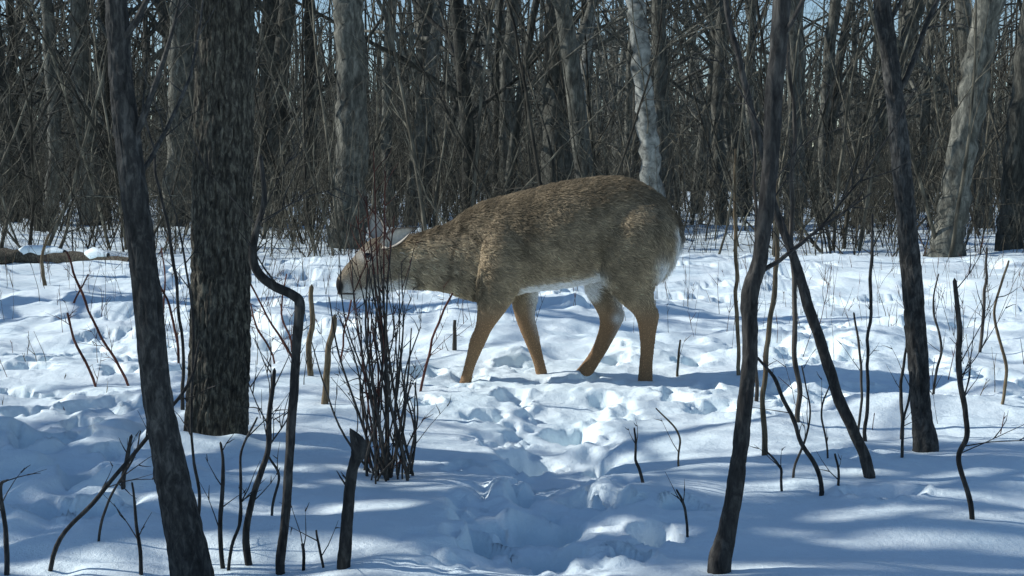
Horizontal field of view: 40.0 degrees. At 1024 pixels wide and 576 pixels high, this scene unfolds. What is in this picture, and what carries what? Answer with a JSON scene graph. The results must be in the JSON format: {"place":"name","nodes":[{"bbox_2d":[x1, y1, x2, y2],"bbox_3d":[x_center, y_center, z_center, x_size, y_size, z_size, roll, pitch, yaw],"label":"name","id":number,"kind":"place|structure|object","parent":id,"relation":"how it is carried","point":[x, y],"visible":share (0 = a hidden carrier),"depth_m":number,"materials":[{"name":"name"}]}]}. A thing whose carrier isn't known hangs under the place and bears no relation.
{"place":"outdoors","nodes":[
{"label":"outdoors","id":0,"kind":"place"},
{"bbox_2d":[0,0,1022,146],"label":"sky","id":1,"kind":"structure","parent":0,"point":[811,2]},
{"bbox_2d":[0,190,1023,575],"bbox_3d":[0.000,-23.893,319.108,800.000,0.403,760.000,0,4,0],"label":"snow ground","id":2,"kind":"structure","parent":0,"point":[522,466],"depth_m":5.27,"materials":[{"name":"white snow"}]},
{"bbox_2d":[0,5,21,222],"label":"forest edge tree","id":3,"kind":"object","parent":2,"relation":"on","point":[2,51],"visible":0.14,"depth_m":27.93,"materials":[{"name":"brown plant"}]},
{"bbox_2d":[0,465,45,575],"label":"dry stem","id":4,"kind":"object","parent":2,"relation":"on","point":[6,545],"visible":1,"depth_m":3.45,"materials":[{"name":"brown plant"}]},
{"bbox_2d":[40,234,49,285],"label":"dry stem","id":5,"kind":"object","parent":2,"relation":"on","point":[42,262],"visible":0.71,"depth_m":11.99,"materials":[{"name":"brown plant"}]},
{"bbox_2d":[40,0,62,228],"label":"forest edge tree","id":6,"kind":"object","parent":2,"relation":"on","point":[56,144],"visible":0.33,"depth_m":26.11,"materials":[{"name":"brown plant"}]},
{"bbox_2d":[0,177,128,263],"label":"fallen log","id":7,"kind":"object","parent":2,"relation":"on","point":[21,255],"visible":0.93,"depth_m":16.08,"materials":[{"name":"brown plant"}]},
{"bbox_2d":[45,299,105,386],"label":"red dogwood stem","id":8,"kind":"object","parent":2,"relation":"on","point":[80,352],"visible":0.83,"depth_m":6.35,"materials":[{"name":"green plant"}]},
{"bbox_2d":[73,271,91,304],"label":"red dogwood stem","id":9,"kind":"object","parent":2,"relation":"on","point":[81,285],"visible":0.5,"depth_m":10.29,"materials":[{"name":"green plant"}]},
{"bbox_2d":[68,0,101,225],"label":"forest edge tree","id":10,"kind":"object","parent":2,"relation":"on","point":[82,57],"visible":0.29,"depth_m":27.84,"materials":[{"name":"brown plant"}]},
{"bbox_2d":[63,250,129,385],"bbox_3d":[-1.894,0.261,6.390,0.321,0.868,0.082,1,5,10],"label":"red dogwood stem","id":11,"kind":"object","parent":2,"relation":"on","point":[115,360],"visible":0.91,"depth_m":6.38,"materials":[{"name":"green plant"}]},
{"bbox_2d":[97,431,153,541],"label":"dry stem","id":12,"kind":"object","parent":2,"relation":"on","point":[108,501],"visible":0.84,"depth_m":3.63,"materials":[{"name":"brown plant"}]},
{"bbox_2d":[102,482,151,574],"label":"dry stem","id":13,"kind":"object","parent":2,"relation":"on","point":[137,536],"visible":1,"depth_m":3.44,"materials":[{"name":"brown plant"}]},
{"bbox_2d":[121,432,138,489],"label":"dry stem","id":14,"kind":"object","parent":2,"relation":"on","point":[130,443],"visible":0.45,"depth_m":4.18,"materials":[{"name":"brown plant"}]},
{"bbox_2d":[48,338,224,570],"bbox_3d":[-0.929,0.523,3.453,0.442,0.800,0.122,-1,5,-8],"label":"sapling","id":15,"kind":"object","parent":2,"relation":"on","point":[106,485],"visible":0.86,"depth_m":3.46,"materials":[{"name":"brown plant"}]},
{"bbox_2d":[105,0,218,575],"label":"leaning tree","id":16,"kind":"object","parent":2,"relation":"on","point":[188,553],"visible":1,"depth_m":3.17,"materials":[{"name":"brown plant"}]},
{"bbox_2d":[145,120,184,409],"bbox_3d":[-1.359,0.047,5.504,0.130,1.430,0.098,4,6,38],"label":"dry stem","id":17,"kind":"object","parent":2,"relation":"on","point":[176,284],"visible":0.74,"depth_m":5.48,"materials":[{"name":"brown plant"}]},
{"bbox_2d":[161,248,168,316],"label":"red dogwood stem","id":18,"kind":"object","parent":2,"relation":"on","point":[164,281],"visible":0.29,"depth_m":8.19,"materials":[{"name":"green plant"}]},
{"bbox_2d":[155,245,182,362],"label":"red dogwood stem","id":19,"kind":"object","parent":2,"relation":"on","point":[174,327],"visible":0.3,"depth_m":7.06,"materials":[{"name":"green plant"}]},
{"bbox_2d":[162,0,195,227],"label":"forest edge tree","id":20,"kind":"object","parent":2,"relation":"on","point":[181,34],"visible":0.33,"depth_m":26.02,"materials":[{"name":"brown plant"}]},
{"bbox_2d":[161,165,213,513],"bbox_3d":[-0.790,0.312,3.458,0.127,1.221,0.119,0,4,0],"label":"dry stem","id":21,"kind":"object","parent":2,"relation":"on","point":[191,406],"visible":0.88,"depth_m":3.48,"materials":[{"name":"brown plant"}]},
{"bbox_2d":[183,0,255,435],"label":"mature tree","id":22,"kind":"object","parent":2,"relation":"on","point":[220,274],"visible":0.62,"depth_m":4.93,"materials":[{"name":"brown plant"}]},
{"bbox_2d":[200,427,246,568],"bbox_3d":[-0.718,0.630,3.496,0.117,0.580,0.048,-1,4,-6],"label":"dry stem","id":23,"kind":"object","parent":2,"relation":"on","point":[220,530],"visible":0.98,"depth_m":3.48,"materials":[{"name":"brown plant"}]},
{"bbox_2d":[227,393,288,570],"bbox_3d":[-0.628,0.591,3.513,0.157,0.657,0.123,0,4,0],"label":"dry stem","id":24,"kind":"object","parent":2,"relation":"on","point":[241,500],"visible":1,"depth_m":3.46,"materials":[{"name":"brown plant"}]},
{"bbox_2d":[164,109,363,574],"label":"crooked sapling","id":25,"kind":"object","parent":2,"relation":"on","point":[272,284],"visible":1,"depth_m":3.38,"materials":[{"name":"brown plant"}]},
{"bbox_2d":[254,0,278,224],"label":"forest edge tree","id":26,"kind":"object","parent":2,"relation":"on","point":[272,39],"visible":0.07,"depth_m":27.83,"materials":[{"name":"brown plant"}]},
{"bbox_2d":[250,259,290,356],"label":"red dogwood stem","id":27,"kind":"object","parent":2,"relation":"on","point":[270,322],"visible":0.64,"depth_m":7.05,"materials":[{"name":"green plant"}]},
{"bbox_2d":[250,303,291,363],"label":"red dogwood stem","id":28,"kind":"object","parent":2,"relation":"on","point":[258,331],"visible":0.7,"depth_m":7.45,"materials":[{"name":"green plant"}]},
{"bbox_2d":[236,319,310,565],"bbox_3d":[-0.593,0.497,3.543,0.172,0.838,0.329,0,4,0],"label":"branchy sapling","id":29,"kind":"object","parent":2,"relation":"on","point":[248,517],"visible":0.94,"depth_m":3.49,"materials":[{"name":"brown plant"}]},
{"bbox_2d":[269,395,288,515],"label":"dry stem","id":30,"kind":"object","parent":2,"relation":"on","point":[278,482],"visible":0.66,"depth_m":3.92,"materials":[{"name":"brown plant"}]},
{"bbox_2d":[274,265,293,349],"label":"red dogwood stem","id":31,"kind":"object","parent":2,"relation":"on","point":[283,322],"visible":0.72,"depth_m":7.89,"materials":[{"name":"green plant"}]},
{"bbox_2d":[279,502,308,570],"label":"dry stem","id":32,"kind":"object","parent":2,"relation":"on","point":[303,555],"visible":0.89,"depth_m":3.45,"materials":[{"name":"brown plant"}]},
{"bbox_2d":[302,0,317,225],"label":"forest edge tree","id":33,"kind":"object","parent":2,"relation":"on","point":[308,53],"visible":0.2,"depth_m":27.89,"materials":[{"name":"brown plant"}]},
{"bbox_2d":[306,284,316,375],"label":"dry stem","id":34,"kind":"object","parent":2,"relation":"on","point":[310,335],"visible":0.65,"depth_m":6.42,"materials":[{"name":"brown plant"}]},
{"bbox_2d":[287,520,339,567],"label":"dry stem","id":35,"kind":"object","parent":2,"relation":"on","point":[320,552],"visible":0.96,"depth_m":3.44,"materials":[{"name":"brown plant"}]},
{"bbox_2d":[321,314,336,403],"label":"dry stem","id":36,"kind":"object","parent":2,"relation":"on","point":[326,372],"visible":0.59,"depth_m":5.69,"materials":[{"name":"brown plant"}]},
{"bbox_2d":[327,0,368,248],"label":"forest edge tree","id":37,"kind":"object","parent":2,"relation":"on","point":[348,14],"visible":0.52,"depth_m":19.03,"materials":[{"name":"grey plant"}]},
{"bbox_2d":[336,299,364,362],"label":"red dogwood stem","id":38,"kind":"object","parent":2,"relation":"on","point":[349,312],"visible":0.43,"depth_m":7.06,"materials":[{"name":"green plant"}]},
{"bbox_2d":[337,428,366,569],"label":"dead stump stem","id":39,"kind":"object","parent":2,"relation":"on","point":[358,444],"visible":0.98,"depth_m":3.40,"materials":[{"name":"brown wood"}]},
{"bbox_2d":[311,148,450,483],"bbox_3d":[-0.451,0.121,4.498,0.457,1.145,0.594,-3,5,-30],"label":"dogwood shrub","id":40,"kind":"object","parent":2,"relation":"on","point":[384,464],"visible":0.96,"depth_m":4.49,"materials":[{"name":"brown plant"}]},
{"bbox_2d":[380,0,396,226],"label":"forest edge tree","id":41,"kind":"object","parent":2,"relation":"on","point":[388,63],"visible":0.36,"depth_m":26.13,"materials":[{"name":"grey plant"}]},
{"bbox_2d":[414,0,436,223],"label":"forest edge tree","id":42,"kind":"object","parent":2,"relation":"on","point":[416,32],"visible":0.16,"depth_m":27.84,"materials":[{"name":"grey plant"}]},
{"bbox_2d":[414,283,467,391],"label":"red dogwood stem","id":43,"kind":"object","parent":2,"relation":"on","point":[431,345],"visible":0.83,"depth_m":6.20,"materials":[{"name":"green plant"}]},
{"bbox_2d":[443,320,473,350],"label":"dry stem","id":44,"kind":"object","parent":2,"relation":"on","point":[454,344],"visible":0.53,"depth_m":7.59,"materials":[{"name":"brown plant"}]},
{"bbox_2d":[459,0,475,142],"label":"forest edge tree","id":45,"kind":"object","parent":2,"relation":"on","point":[464,20],"visible":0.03,"depth_m":32.38,"materials":[{"name":"grey plant"}]},
{"bbox_2d":[498,0,518,195],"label":"forest edge tree","id":46,"kind":"object","parent":2,"relation":"on","point":[503,79],"visible":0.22,"depth_m":29.98,"materials":[{"name":"grey plant"}]},
{"bbox_2d":[336,175,685,382],"bbox_3d":[-0.015,-0.019,6.731,1.655,1.020,0.386,0,4,0],"label":"white tailed deer","id":47,"kind":"object","parent":2,"relation":"on","point":[612,244],"visible":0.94,"depth_m":6.61},
{"bbox_2d":[0,0,1023,257],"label":"background forest","id":48,"kind":"object","parent":2,"relation":"on","point":[464,74],"visible":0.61,"depth_m":24.36,"materials":[{"name":"brown plant"}]},
{"bbox_2d":[0,2,1023,278],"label":"undergrowth","id":49,"kind":"object","parent":2,"relation":"on","point":[878,196],"visible":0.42,"depth_m":20.01,"materials":[{"name":"brown plant"}]},
{"bbox_2d":[0,222,1023,433],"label":"dry weeds","id":50,"kind":"object","parent":2,"relation":"on","point":[279,273],"visible":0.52,"depth_m":9.41,"materials":[{"name":"brown plant"}]},
{"bbox_2d":[17,0,1017,191],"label":"distant treeline","id":51,"kind":"object","parent":2,"relation":"on","point":[695,137],"visible":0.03,"depth_m":104.58,"materials":[{"name":"grey plant"}]},
{"bbox_2d":[540,0,572,183],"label":"forest edge tree","id":52,"kind":"object","parent":2,"relation":"on","point":[555,72],"visible":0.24,"depth_m":22.47,"materials":[{"name":"grey plant"}]},
{"bbox_2d":[580,13,594,109],"bbox_3d":[2.045,-6.766,32.534,1.802,10.982,2.868,0,4,0],"label":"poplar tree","id":53,"kind":"object","parent":2,"relation":"on","point":[589,44],"visible":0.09,"depth_m":32.39,"materials":[{"name":"grey plant"}]},
{"bbox_2d":[625,419,644,482],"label":"dry stem","id":54,"kind":"object","parent":2,"relation":"on","point":[637,464],"visible":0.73,"depth_m":4.39,"materials":[{"name":"brown plant"}]},
{"bbox_2d":[625,0,665,197],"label":"poplar tree","id":55,"kind":"object","parent":2,"relation":"on","point":[649,141],"visible":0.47,"depth_m":18.39,"materials":[{"name":"grey plant"}]},
{"bbox_2d":[651,0,673,205],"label":"forest edge tree","id":56,"kind":"object","parent":2,"relation":"on","point":[660,107],"visible":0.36,"depth_m":26.06,"materials":[{"name":"grey plant"}]},
{"bbox_2d":[656,408,680,466],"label":"dry stem","id":57,"kind":"object","parent":2,"relation":"on","point":[675,428],"visible":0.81,"depth_m":4.75,"materials":[{"name":"brown plant"}]},
{"bbox_2d":[665,472,688,536],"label":"dry stem","id":58,"kind":"object","parent":2,"relation":"on","point":[681,499],"visible":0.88,"depth_m":3.83,"materials":[{"name":"brown plant"}]},
{"bbox_2d":[676,336,689,376],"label":"dry stem","id":59,"kind":"object","parent":2,"relation":"on","point":[678,360],"visible":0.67,"depth_m":6.82,"materials":[{"name":"brown plant"}]},
{"bbox_2d":[711,0,731,224],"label":"forest edge tree","id":60,"kind":"object","parent":2,"relation":"on","point":[719,134],"visible":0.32,"depth_m":27.93,"materials":[{"name":"brown plant"}]},
{"bbox_2d":[723,148,740,374],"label":"dry stem","id":61,"kind":"object","parent":2,"relation":"on","point":[736,284],"visible":0.78,"depth_m":6.68,"materials":[{"name":"brown plant"}]},
{"bbox_2d":[750,129,762,401],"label":"dry stem","id":62,"kind":"object","parent":2,"relation":"on","point":[756,398],"visible":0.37,"depth_m":6.13,"materials":[{"name":"brown plant"}]},
{"bbox_2d":[751,446,784,490],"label":"dry stem","id":63,"kind":"object","parent":2,"relation":"on","point":[775,461],"visible":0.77,"depth_m":4.39,"materials":[{"name":"brown plant"}]},
{"bbox_2d":[760,182,779,455],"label":"dry stem","id":64,"kind":"object","parent":2,"relation":"on","point":[766,354],"visible":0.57,"depth_m":4.92,"materials":[{"name":"brown plant"}]},
{"bbox_2d":[753,355,823,495],"bbox_3d":[0.825,0.513,4.305,0.274,0.689,0.123,0,4,0],"label":"dry stem","id":65,"kind":"object","parent":2,"relation":"on","point":[801,442],"visible":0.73,"depth_m":4.31,"materials":[{"name":"brown plant"}]},
{"bbox_2d":[703,0,875,478],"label":"bent sapling","id":66,"kind":"object","parent":2,"relation":"on","point":[847,417],"visible":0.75,"depth_m":4.54,"materials":[{"name":"brown plant"}]},
{"bbox_2d":[783,33,802,422],"bbox_3d":[1.068,-0.207,5.495,0.112,1.941,0.130,-3,5,-31],"label":"dry stem","id":67,"kind":"object","parent":2,"relation":"on","point":[794,311],"visible":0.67,"depth_m":5.48,"materials":[{"name":"brown plant"}]},
{"bbox_2d":[783,0,807,229],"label":"forest edge tree","id":68,"kind":"object","parent":2,"relation":"on","point":[793,38],"visible":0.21,"depth_m":25.40,"materials":[{"name":"brown plant"}]},
{"bbox_2d":[792,365,810,477],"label":"dry stem","id":69,"kind":"object","parent":2,"relation":"on","point":[804,441],"visible":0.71,"depth_m":4.53,"materials":[{"name":"brown plant"}]},
{"bbox_2d":[682,0,950,573],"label":"slim tree","id":70,"kind":"object","parent":2,"relation":"on","point":[720,556],"visible":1,"depth_m":3.39,"materials":[{"name":"brown plant"}]},
{"bbox_2d":[817,373,828,457],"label":"dry stem","id":71,"kind":"object","parent":2,"relation":"on","point":[823,427],"visible":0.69,"depth_m":4.75,"materials":[{"name":"brown plant"}]},
{"bbox_2d":[817,0,840,225],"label":"forest edge tree","id":72,"kind":"object","parent":2,"relation":"on","point":[832,37],"visible":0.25,"depth_m":27.91,"materials":[{"name":"brown plant"}]},
{"bbox_2d":[816,451,841,485],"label":"dry stem","id":73,"kind":"object","parent":2,"relation":"on","point":[838,474],"visible":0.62,"depth_m":4.39,"materials":[{"name":"brown plant"}]},
{"bbox_2d":[836,312,864,430],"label":"dry stem","id":74,"kind":"object","parent":2,"relation":"on","point":[861,379],"visible":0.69,"depth_m":5.30,"materials":[{"name":"brown plant"}]},
{"bbox_2d":[857,213,881,441],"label":"dry stem","id":75,"kind":"object","parent":2,"relation":"on","point":[870,308],"visible":0.9,"depth_m":5.19,"materials":[{"name":"brown plant"}]},
{"bbox_2d":[848,0,925,224],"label":"forest edge tree","id":76,"kind":"object","parent":2,"relation":"on","point":[916,22],"visible":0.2,"depth_m":27.84,"materials":[{"name":"brown plant"}]},
{"bbox_2d":[886,325,910,438],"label":"dry stem","id":77,"kind":"object","parent":2,"relation":"on","point":[901,390],"visible":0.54,"depth_m":5.30,"materials":[{"name":"brown plant"}]},
{"bbox_2d":[882,345,929,457],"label":"dry stem","id":78,"kind":"object","parent":2,"relation":"on","point":[902,428],"visible":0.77,"depth_m":4.74,"materials":[{"name":"brown plant"}]},
{"bbox_2d":[873,0,976,452],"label":"slim tree","id":79,"kind":"object","parent":2,"relation":"on","point":[924,436],"visible":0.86,"depth_m":4.88,"materials":[{"name":"brown plant"}]},
{"bbox_2d":[930,274,945,393],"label":"dry stem","id":80,"kind":"object","parent":2,"relation":"on","point":[941,345],"visible":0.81,"depth_m":6.19,"materials":[{"name":"brown plant"}]},
{"bbox_2d":[925,0,1005,256],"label":"forest edge tree","id":81,"kind":"object","parent":2,"relation":"on","point":[940,243],"visible":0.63,"depth_m":16.83,"materials":[{"name":"grey plant"}]},
{"bbox_2d":[968,247,993,352],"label":"dry stem","id":82,"kind":"object","parent":2,"relation":"on","point":[983,304],"visible":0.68,"depth_m":7.58,"materials":[{"name":"brown plant"}]},
{"bbox_2d":[950,215,1023,519],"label":"branchy sapling","id":83,"kind":"object","parent":2,"relation":"on","point":[959,374],"visible":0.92,"depth_m":3.97,"materials":[{"name":"brown plant"}]},
{"bbox_2d":[993,260,1009,404],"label":"dry stem","id":84,"kind":"object","parent":2,"relation":"on","point":[1002,351],"visible":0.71,"depth_m":5.70,"materials":[{"name":"brown plant"}]},
{"bbox_2d":[994,0,1023,250],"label":"forest edge tree","id":85,"kind":"object","parent":2,"relation":"on","point":[1015,166],"visible":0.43,"depth_m":17.93,"materials":[{"name":"brown plant"}]}
]}

